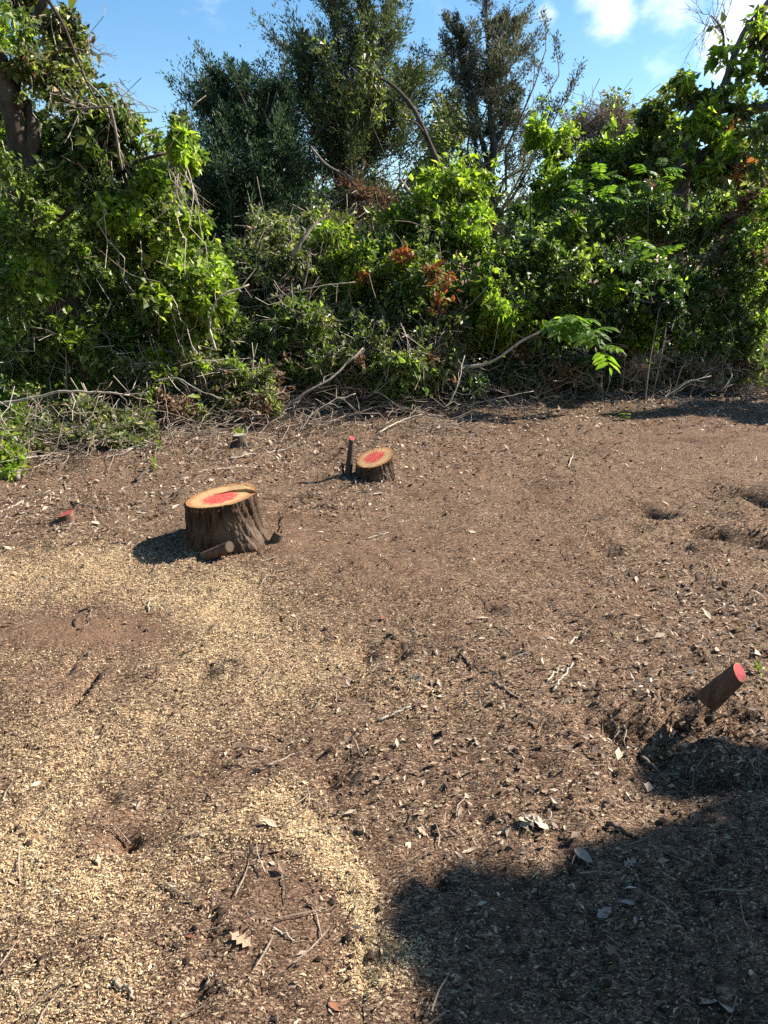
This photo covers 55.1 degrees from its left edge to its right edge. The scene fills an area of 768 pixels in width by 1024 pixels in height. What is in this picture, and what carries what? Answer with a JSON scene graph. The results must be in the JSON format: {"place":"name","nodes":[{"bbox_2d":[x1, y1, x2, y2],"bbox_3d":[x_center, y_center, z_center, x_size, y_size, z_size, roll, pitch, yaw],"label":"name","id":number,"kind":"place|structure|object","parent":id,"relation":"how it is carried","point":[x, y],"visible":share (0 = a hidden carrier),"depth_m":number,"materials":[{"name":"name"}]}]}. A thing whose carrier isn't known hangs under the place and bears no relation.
{"place":"outdoors","nodes":[
{"label":"outdoors","id":0,"kind":"place"},
{"bbox_2d":[0,260,767,1023],"bbox_3d":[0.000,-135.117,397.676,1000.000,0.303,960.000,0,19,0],"label":"ground","id":1,"kind":"structure","parent":0,"point":[548,870],"depth_m":2.73,"materials":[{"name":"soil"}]},
{"bbox_2d":[0,173,37,333],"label":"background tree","id":2,"kind":"object","parent":1,"relation":"on","point":[3,195],"visible":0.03,"depth_m":11.83,"materials":[{"name":"green plant"}]},
{"bbox_2d":[15,447,32,480],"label":"fallen branch","id":3,"kind":"object","parent":1,"relation":"on","point":[17,476],"visible":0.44,"depth_m":5.82,"materials":[{"name":"wood"}]},
{"bbox_2d":[0,404,69,481],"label":"bush","id":4,"kind":"object","parent":1,"relation":"on","point":[11,462],"visible":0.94,"depth_m":5.98,"materials":[{"name":"green plant"}]},
{"bbox_2d":[58,510,74,522],"bbox_3d":[-2.107,0.030,4.889,0.103,0.078,0.109,0,19,0],"label":"tree stump","id":5,"kind":"object","parent":1,"relation":"on","point":[69,515],"visible":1,"depth_m":4.86,"materials":[{"name":"wood"}]},
{"bbox_2d":[0,298,134,406],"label":"bush","id":6,"kind":"object","parent":1,"relation":"on","point":[39,370],"visible":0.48,"depth_m":7.93,"materials":[{"name":"green plant"}]},
{"bbox_2d":[0,377,166,458],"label":"bush","id":7,"kind":"object","parent":1,"relation":"on","point":[91,409],"visible":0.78,"depth_m":6.72,"materials":[{"name":"green plant"}]},
{"bbox_2d":[0,382,148,420],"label":"fallen branch","id":8,"kind":"object","parent":7,"relation":"on","point":[46,395],"visible":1,"depth_m":6.51,"materials":[{"name":"wood"}]},
{"bbox_2d":[64,481,118,509],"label":"fallen branch","id":9,"kind":"object","parent":1,"relation":"on","point":[87,505],"visible":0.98,"depth_m":5.18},
{"bbox_2d":[94,783,108,793],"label":"dry leaf","id":10,"kind":"object","parent":1,"relation":"on","point":[101,788],"visible":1,"depth_m":2.46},
{"bbox_2d":[0,209,235,387],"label":"bush","id":11,"kind":"object","parent":1,"relation":"on","point":[124,349],"visible":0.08,"depth_m":9.69,"materials":[{"name":"green plant"}]},
{"bbox_2d":[111,977,134,999],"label":"fallen branch","id":12,"kind":"object","parent":1,"relation":"on","point":[115,980],"visible":1,"depth_m":1.75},
{"bbox_2d":[0,0,261,407],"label":"vine hung tree","id":13,"kind":"object","parent":1,"relation":"on","point":[90,135],"visible":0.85,"depth_m":7.41,"materials":[{"name":"green plant"}]},
{"bbox_2d":[0,0,113,419],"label":"climbing vine","id":14,"kind":"object","parent":13,"relation":"attached to","point":[72,337],"visible":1,"depth_m":7.08,"materials":[{"name":"green plant"}]},
{"bbox_2d":[209,278,248,350],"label":"fallen branch","id":15,"kind":"object","parent":13,"relation":"attached to","point":[211,334],"visible":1,"depth_m":7.54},
{"bbox_2d":[134,466,154,481],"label":"fallen branch","id":16,"kind":"object","parent":1,"relation":"on","point":[136,479],"visible":0.92,"depth_m":5.95,"materials":[{"name":"brown wood"}]},
{"bbox_2d":[150,457,157,469],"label":"green sprig","id":17,"kind":"object","parent":1,"relation":"on","point":[153,460],"visible":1,"depth_m":6.13,"materials":[{"name":"green plant"}]},
{"bbox_2d":[163,383,175,454],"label":"fallen branch","id":18,"kind":"object","parent":1,"relation":"on","point":[169,421],"visible":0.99,"depth_m":6.41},
{"bbox_2d":[149,104,212,211],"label":"background tree","id":19,"kind":"object","parent":1,"relation":"on","point":[170,163],"visible":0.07,"depth_m":14.10,"materials":[{"name":"green plant"}]},
{"bbox_2d":[108,316,309,427],"bbox_3d":[-1.818,-1.479,7.810,2.083,1.179,1.312,-5,20,-15],"label":"bush","id":20,"kind":"object","parent":1,"relation":"on","point":[230,377],"visible":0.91,"depth_m":7.69,"materials":[{"name":"green plant"}]},
{"bbox_2d":[282,346,370,410],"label":"fallen branch","id":21,"kind":"object","parent":20,"relation":"on","point":[316,386],"visible":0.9,"depth_m":7.79,"materials":[{"name":"wood"}]},
{"bbox_2d":[200,541,233,559],"bbox_3d":[-0.960,0.230,4.230,0.192,0.140,0.071,2,19,6],"label":"cut root","id":22,"kind":"object","parent":1,"relation":"on","point":[220,550],"visible":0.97,"depth_m":4.20,"materials":[{"name":"brown wood"}]},
{"bbox_2d":[195,464,257,472],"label":"fallen branch","id":23,"kind":"object","parent":1,"relation":"on","point":[226,468],"visible":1,"depth_m":6.18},
{"bbox_2d":[184,483,269,553],"bbox_3d":[-0.944,0.042,4.465,0.533,0.389,0.486,0,19,0],"label":"tree stump","id":24,"kind":"object","parent":1,"relation":"on","point":[214,517],"visible":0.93,"depth_m":4.29,"materials":[{"name":"wood"}]},
{"bbox_2d":[173,224,280,368],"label":"bush","id":25,"kind":"object","parent":1,"relation":"on","point":[224,332],"visible":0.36,"depth_m":8.57,"materials":[{"name":"green plant"}]},
{"bbox_2d":[126,37,350,327],"bbox_3d":[-2.097,-4.511,11.319,4.111,4.717,4.195,-11,22,-29],"label":"cedar tree","id":26,"kind":"object","parent":1,"relation":"on","point":[264,108],"visible":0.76,"depth_m":10.46,"materials":[{"name":"green plant"}]},
{"bbox_2d":[310,146,352,180],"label":"broken branch","id":27,"kind":"object","parent":26,"relation":"attached to","point":[321,159],"visible":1,"depth_m":10.27,"materials":[{"name":"grey plant"}]},
{"bbox_2d":[229,433,248,448],"bbox_3d":[-1.339,-0.650,6.879,0.204,0.153,0.136,7,20,21],"label":"tree stump","id":28,"kind":"object","parent":1,"relation":"on","point":[241,438],"visible":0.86,"depth_m":6.83,"materials":[{"name":"brown wood"}]},
{"bbox_2d":[230,931,252,947],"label":"dry leaf","id":29,"kind":"object","parent":1,"relation":"on","point":[240,939],"visible":1,"depth_m":1.88,"materials":[{"name":"plant"}]},
{"bbox_2d":[228,441,307,459],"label":"fallen branch","id":30,"kind":"object","parent":1,"relation":"on","point":[291,446],"visible":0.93,"depth_m":6.58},
{"bbox_2d":[259,567,286,583],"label":"fallen branch","id":31,"kind":"object","parent":1,"relation":"on","point":[271,575],"visible":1,"depth_m":4.05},
{"bbox_2d":[253,753,295,772],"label":"fallen branch","id":32,"kind":"object","parent":1,"relation":"on","point":[262,768],"visible":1,"depth_m":2.53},
{"bbox_2d":[270,531,282,543],"bbox_3d":[-0.650,0.165,4.399,0.091,0.107,0.061,0,19,0],"label":"cut root","id":33,"kind":"object","parent":1,"relation":"on","point":[276,537],"visible":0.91,"depth_m":4.37,"materials":[{"name":"brown plant"}]},
{"bbox_2d":[272,927,294,940],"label":"fallen branch","id":34,"kind":"object","parent":1,"relation":"on","point":[285,933],"visible":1,"depth_m":1.91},
{"bbox_2d":[217,177,375,384],"bbox_3d":[-1.286,-2.952,9.560,2.116,2.684,2.786,4,19,11],"label":"bush","id":35,"kind":"object","parent":1,"relation":"on","point":[274,251],"visible":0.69,"depth_m":9.12,"materials":[{"name":"green plant"}]},
{"bbox_2d":[303,252,310,286],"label":"fallen branch","id":36,"kind":"object","parent":35,"relation":"attached to","point":[307,270],"visible":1,"depth_m":8.55,"materials":[{"name":"wood"}]},
{"bbox_2d":[290,206,327,256],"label":"fallen branch","id":37,"kind":"object","parent":35,"relation":"on","point":[294,252],"visible":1,"depth_m":8.56,"materials":[{"name":"wood"}]},
{"bbox_2d":[328,1002,342,1011],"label":"dry leaf","id":38,"kind":"object","parent":1,"relation":"on","point":[333,1005],"visible":1,"depth_m":1.71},
{"bbox_2d":[235,0,460,312],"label":"cedar tree","id":39,"kind":"object","parent":1,"relation":"on","point":[361,141],"visible":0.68,"depth_m":11.16,"materials":[{"name":"green plant"}]},
{"bbox_2d":[309,28,415,235],"bbox_3d":[-0.354,-4.597,11.192,1.460,4.766,0.922,8,20,21],"label":"climbing vine","id":40,"kind":"object","parent":39,"relation":"attached to","point":[367,75],"visible":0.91,"depth_m":10.61,"materials":[{"name":"green plant"}]},
{"bbox_2d":[345,436,354,475],"bbox_3d":[-0.271,-0.429,5.817,0.090,0.331,0.065,-6,20,-18],"label":"upright stub","id":41,"kind":"object","parent":1,"relation":"on","point":[349,465],"visible":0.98,"depth_m":5.80,"materials":[{"name":"brown wood"}]},
{"bbox_2d":[293,208,411,317],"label":"bush","id":42,"kind":"object","parent":1,"relation":"on","point":[355,260],"visible":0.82,"depth_m":9.00,"materials":[{"name":"green plant"}]},
{"bbox_2d":[222,275,496,410],"bbox_3d":[-0.293,-1.979,8.646,3.402,1.554,1.856,0,19,0],"label":"bush","id":43,"kind":"object","parent":1,"relation":"on","point":[306,329],"visible":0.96,"depth_m":8.37,"materials":[{"name":"green plant"}]},
{"bbox_2d":[264,279,353,300],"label":"fallen branch","id":44,"kind":"object","parent":43,"relation":"on","point":[305,288],"visible":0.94,"depth_m":8.53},
{"bbox_2d":[320,159,411,310],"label":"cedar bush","id":45,"kind":"object","parent":1,"relation":"on","point":[359,194],"visible":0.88,"depth_m":10.73,"materials":[{"name":"brown plant"}]},
{"bbox_2d":[355,447,395,481],"bbox_3d":[-0.070,-0.351,5.788,0.322,0.270,0.351,0,19,0],"label":"tree stump","id":46,"kind":"object","parent":1,"relation":"on","point":[376,465],"visible":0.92,"depth_m":5.69,"materials":[{"name":"brown wood"}]},
{"bbox_2d":[0,304,767,418],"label":"ground cover","id":47,"kind":"object","parent":1,"relation":"on","point":[17,392],"visible":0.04,"depth_m":9.00,"materials":[{"name":"green plant"}]},
{"bbox_2d":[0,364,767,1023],"bbox_3d":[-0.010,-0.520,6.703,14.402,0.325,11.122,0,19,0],"label":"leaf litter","id":48,"kind":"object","parent":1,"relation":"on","point":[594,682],"visible":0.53,"depth_m":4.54,"materials":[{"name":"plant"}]},
{"bbox_2d":[0,451,767,1023],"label":"sawdust","id":49,"kind":"object","parent":1,"relation":"on","point":[304,855],"visible":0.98,"depth_m":2.30},
{"bbox_2d":[0,334,767,478],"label":"cut brush","id":50,"kind":"object","parent":1,"relation":"on","point":[300,423],"visible":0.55,"depth_m":7.80,"materials":[{"name":"wood"}]},
{"bbox_2d":[155,377,223,398],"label":"fallen branch","id":51,"kind":"object","parent":50,"relation":"on","point":[198,390],"visible":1,"depth_m":7.17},
{"bbox_2d":[299,388,355,431],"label":"fallen branch","id":52,"kind":"object","parent":50,"relation":"on","point":[301,429],"visible":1,"depth_m":7.20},
{"bbox_2d":[447,355,464,406],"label":"fallen branch","id":53,"kind":"object","parent":50,"relation":"on","point":[458,380],"visible":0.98,"depth_m":8.20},
{"bbox_2d":[458,391,532,408],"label":"fallen branch","id":54,"kind":"object","parent":50,"relation":"on","point":[498,398],"visible":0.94,"depth_m":8.44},
{"bbox_2d":[0,401,767,1023],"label":"soil clods","id":55,"kind":"object","parent":1,"relation":"on","point":[564,995],"visible":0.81,"depth_m":2.20,"materials":[{"name":"soil"}]},
{"bbox_2d":[378,706,410,720],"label":"fallen branch","id":56,"kind":"object","parent":1,"relation":"on","point":[387,716],"visible":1,"depth_m":2.80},
{"bbox_2d":[378,412,421,433],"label":"fallen branch","id":57,"kind":"object","parent":1,"relation":"on","point":[398,422],"visible":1,"depth_m":7.73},
{"bbox_2d":[375,75,456,285],"bbox_3d":[0.482,-4.129,10.810,1.320,4.142,0.429,4,19,11],"label":"dead tree","id":58,"kind":"object","parent":1,"relation":"on","point":[410,105],"visible":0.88,"depth_m":10.39,"materials":[{"name":"wood"}]},
{"bbox_2d":[348,176,484,351],"bbox_3d":[0.395,-2.808,9.283,1.507,2.637,2.043,-12,22,-31],"label":"bush","id":59,"kind":"object","parent":1,"relation":"on","point":[409,283],"visible":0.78,"depth_m":9.02,"materials":[{"name":"green plant"}]},
{"bbox_2d":[387,233,418,267],"bbox_3d":[0.316,-3.018,8.781,0.555,0.586,0.426,-4,19,-12],"label":"dead spray","id":60,"kind":"object","parent":59,"relation":"attached to","point":[400,252],"visible":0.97,"depth_m":8.75,"materials":[{"name":"orange plant"}]},
{"bbox_2d":[418,232,461,319],"bbox_3d":[0.647,-2.696,8.564,0.533,1.060,0.564,0,19,0],"label":"dead spray","id":61,"kind":"object","parent":59,"relation":"attached to","point":[438,301],"visible":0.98,"depth_m":8.55,"materials":[{"name":"orange plant"}]},
{"bbox_2d":[410,673,423,681],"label":"dry leaf","id":62,"kind":"object","parent":1,"relation":"on","point":[416,676],"visible":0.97,"depth_m":3.02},
{"bbox_2d":[68,159,767,295],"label":"thicket","id":63,"kind":"object","parent":1,"relation":"on","point":[521,212],"visible":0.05,"depth_m":14.22,"materials":[{"name":"green plant"}]},
{"bbox_2d":[406,87,480,266],"bbox_3d":[1.264,-6.295,15.801,1.528,4.969,3.074,6,20,16],"label":"background tree","id":64,"kind":"object","parent":1,"relation":"on","point":[448,137],"visible":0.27,"depth_m":14.70,"materials":[{"name":"green plant"}]},
{"bbox_2d":[400,140,508,309],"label":"bush","id":65,"kind":"object","parent":1,"relation":"on","point":[464,187],"visible":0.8,"depth_m":9.44,"materials":[{"name":"green plant"}]},
{"bbox_2d":[398,178,412,194],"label":"broken branch","id":66,"kind":"object","parent":65,"relation":"attached to","point":[405,187],"visible":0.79,"depth_m":10.26,"materials":[{"name":"grey wood"}]},
{"bbox_2d":[459,653,475,669],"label":"fallen branch","id":67,"kind":"object","parent":1,"relation":"on","point":[466,659],"visible":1,"depth_m":3.15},
{"bbox_2d":[479,1001,510,1021],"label":"dry leaf","id":68,"kind":"object","parent":1,"relation":"on","point":[502,1014],"visible":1,"depth_m":1.70,"materials":[{"name":"plant"}]},
{"bbox_2d":[405,0,586,276],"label":"cedar tree","id":69,"kind":"object","parent":1,"relation":"on","point":[499,48],"visible":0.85,"depth_m":12.21,"materials":[{"name":"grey plant"}]},
{"bbox_2d":[238,254,767,374],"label":"bush","id":70,"kind":"object","parent":1,"relation":"on","point":[692,269],"visible":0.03,"depth_m":10.55,"materials":[{"name":"green plant"}]},
{"bbox_2d":[493,681,519,697],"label":"fallen branch","id":71,"kind":"object","parent":1,"relation":"on","point":[505,689],"visible":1,"depth_m":2.91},
{"bbox_2d":[519,809,551,829],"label":"crumpled leaf","id":72,"kind":"object","parent":1,"relation":"on","point":[529,819],"visible":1,"depth_m":2.24,"materials":[{"name":"plant"}]},
{"bbox_2d":[435,325,639,409],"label":"bush","id":73,"kind":"object","parent":1,"relation":"on","point":[528,368],"visible":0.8,"depth_m":9.07,"materials":[{"name":"green plant"}]},
{"bbox_2d":[460,314,626,374],"bbox_3d":[1.776,-1.879,8.326,1.809,0.699,0.792,0,19,0],"label":"compound leaved sapling","id":74,"kind":"object","parent":73,"relation":"on","point":[570,322],"visible":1,"depth_m":8.16,"materials":[{"name":"green plant"}]},
{"bbox_2d":[453,209,623,395],"bbox_3d":[1.788,-2.544,9.127,2.084,2.271,1.704,-7,20,-18],"label":"bush","id":75,"kind":"object","parent":1,"relation":"on","point":[546,281],"visible":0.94,"depth_m":8.81,"materials":[{"name":"green plant"}]},
{"bbox_2d":[521,93,593,351],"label":"bush","id":76,"kind":"object","parent":1,"relation":"on","point":[556,151],"visible":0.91,"depth_m":11.21,"materials":[{"name":"green plant"}]},
{"bbox_2d":[552,663,573,691],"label":"fallen branch","id":77,"kind":"object","parent":1,"relation":"on","point":[558,680],"visible":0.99,"depth_m":2.99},
{"bbox_2d":[567,631,585,644],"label":"fallen branch","id":78,"kind":"object","parent":1,"relation":"on","point":[572,640],"visible":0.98,"depth_m":3.41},
{"bbox_2d":[574,848,592,862],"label":"dry leaf","id":79,"kind":"object","parent":1,"relation":"on","point":[581,853],"visible":1,"depth_m":2.12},
{"bbox_2d":[536,78,660,282],"bbox_3d":[3.847,-5.280,13.421,2.185,4.570,1.848,9,21,24],"label":"dead bush","id":80,"kind":"object","parent":1,"relation":"on","point":[591,126],"visible":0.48,"depth_m":12.71,"materials":[{"name":"brown plant"}]},
{"bbox_2d":[597,907,610,918],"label":"dry leaf","id":81,"kind":"object","parent":1,"relation":"on","point":[600,914],"visible":1,"depth_m":1.94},
{"bbox_2d":[572,86,639,319],"bbox_3d":[5.218,-7.095,17.560,1.664,5.343,3.227,4,19,11],"label":"background tree","id":82,"kind":"object","parent":1,"relation":"on","point":[614,95],"visible":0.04,"depth_m":16.40,"materials":[{"name":"green plant"}]},
{"bbox_2d":[604,940,619,954],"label":"dry leaf","id":83,"kind":"object","parent":1,"relation":"on","point":[612,949],"visible":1,"depth_m":1.83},
{"bbox_2d":[605,353,622,397],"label":"bare stem","id":84,"kind":"object","parent":1,"relation":"on","point":[610,377],"visible":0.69,"depth_m":9.20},
{"bbox_2d":[613,725,626,745],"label":"fallen branch","id":85,"kind":"object","parent":1,"relation":"on","point":[618,731],"visible":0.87,"depth_m":2.70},
{"bbox_2d":[606,821,638,838],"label":"fallen branch","id":86,"kind":"object","parent":1,"relation":"on","point":[613,824],"visible":1,"depth_m":2.20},
{"bbox_2d":[617,353,632,394],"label":"bare stem","id":87,"kind":"object","parent":1,"relation":"on","point":[623,374],"visible":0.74,"depth_m":9.23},
{"bbox_2d":[617,899,634,904],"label":"dry leaf","id":88,"kind":"object","parent":1,"relation":"on","point":[629,902],"visible":1,"depth_m":1.96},
{"bbox_2d":[569,86,683,258],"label":"bush","id":89,"kind":"object","parent":1,"relation":"on","point":[622,155],"visible":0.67,"depth_m":11.30,"materials":[{"name":"green plant"}]},
{"bbox_2d":[623,857,636,867],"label":"dry leaf","id":90,"kind":"object","parent":1,"relation":"on","point":[632,860],"visible":1,"depth_m":2.09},
{"bbox_2d":[572,214,689,391],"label":"bush","id":91,"kind":"object","parent":1,"relation":"on","point":[646,294],"visible":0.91,"depth_m":9.02,"materials":[{"name":"green plant"}]},
{"bbox_2d":[556,162,625,283],"bbox_3d":[2.604,-3.339,9.313,0.911,1.917,0.628,0,19,0],"label":"compound leaved sapling","id":92,"kind":"object","parent":91,"relation":"on","point":[579,186],"visible":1,"depth_m":9.02,"materials":[{"name":"green plant"}]},
{"bbox_2d":[613,158,685,248],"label":"compound leaved sapling","id":93,"kind":"object","parent":91,"relation":"on","point":[663,185],"visible":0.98,"depth_m":9.21,"materials":[{"name":"green plant"}]},
{"bbox_2d":[522,170,758,320],"bbox_3d":[3.572,-3.374,10.612,3.185,2.888,2.047,0,19,0],"label":"bush","id":94,"kind":"object","parent":1,"relation":"on","point":[664,220],"visible":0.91,"depth_m":10.05,"materials":[{"name":"green plant"}]},
{"bbox_2d":[632,102,672,272],"bbox_3d":[5.813,-6.231,15.899,1.276,4.774,2.934,2,19,7],"label":"background tree","id":95,"kind":"object","parent":1,"relation":"on","point":[657,194],"visible":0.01,"depth_m":14.97,"materials":[{"name":"green plant"}]},
{"bbox_2d":[637,300,669,402],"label":"bare stem","id":96,"kind":"object","parent":1,"relation":"on","point":[651,354],"visible":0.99,"depth_m":8.88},
{"bbox_2d":[640,755,679,777],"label":"fallen branch","id":97,"kind":"object","parent":1,"relation":"on","point":[652,764],"visible":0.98,"depth_m":2.53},
{"bbox_2d":[652,322,669,394],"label":"bare stem","id":98,"kind":"object","parent":1,"relation":"on","point":[660,360],"visible":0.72,"depth_m":9.09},
{"bbox_2d":[588,330,767,393],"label":"bush","id":99,"kind":"object","parent":1,"relation":"on","point":[643,358],"visible":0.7,"depth_m":9.46,"materials":[{"name":"green plant"}]},
{"bbox_2d":[604,237,685,331],"bbox_3d":[3.137,-2.651,9.131,1.016,1.430,0.627,0,19,0],"label":"compound leaved sapling","id":100,"kind":"object","parent":99,"relation":"on","point":[657,250],"visible":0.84,"depth_m":8.93,"materials":[{"name":"green plant"}]},
{"bbox_2d":[660,371,710,400],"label":"fallen branch","id":101,"kind":"object","parent":1,"relation":"on","point":[687,382],"visible":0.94,"depth_m":8.98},
{"bbox_2d":[624,0,767,357],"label":"oak tree","id":102,"kind":"object","parent":1,"relation":"on","point":[705,122],"visible":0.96,"depth_m":10.42,"materials":[{"name":"green plant"}]},
{"bbox_2d":[699,999,717,1003],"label":"dry leaf","id":103,"kind":"object","parent":1,"relation":"on","point":[708,1001],"visible":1,"depth_m":1.71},
{"bbox_2d":[679,209,753,361],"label":"bush","id":104,"kind":"object","parent":1,"relation":"on","point":[717,252],"visible":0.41,"depth_m":10.02,"materials":[{"name":"green plant"}]},
{"bbox_2d":[672,160,767,388],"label":"bush","id":105,"kind":"object","parent":1,"relation":"on","point":[742,273],"visible":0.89,"depth_m":9.51,"materials":[{"name":"green plant"}]},
{"bbox_2d":[697,662,745,709],"bbox_3d":[1.226,0.626,2.674,0.080,0.212,0.153,-17,25,-40],"label":"leaning stub","id":106,"kind":"object","parent":1,"relation":"on","point":[717,692],"visible":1,"depth_m":2.64,"materials":[{"name":"brown plant"}]},
{"bbox_2d":[718,1000,733,1011],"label":"dry leaf","id":107,"kind":"object","parent":1,"relation":"on","point":[727,1008],"visible":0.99,"depth_m":1.68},
{"bbox_2d":[699,90,767,317],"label":"background tree","id":108,"kind":"object","parent":1,"relation":"on","point":[757,153],"visible":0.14,"depth_m":16.24,"materials":[{"name":"green plant"}]},
{"bbox_2d":[753,659,763,675],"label":"green sprig","id":109,"kind":"object","parent":1,"relation":"on","point":[757,666],"visible":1,"depth_m":3.02,"materials":[{"name":"green plant"}]},
{"bbox_2d":[2,0,767,259],"label":"sky","id":110,"kind":"structure","parent":0,"point":[620,41],"materials":[{"name":"blue"}]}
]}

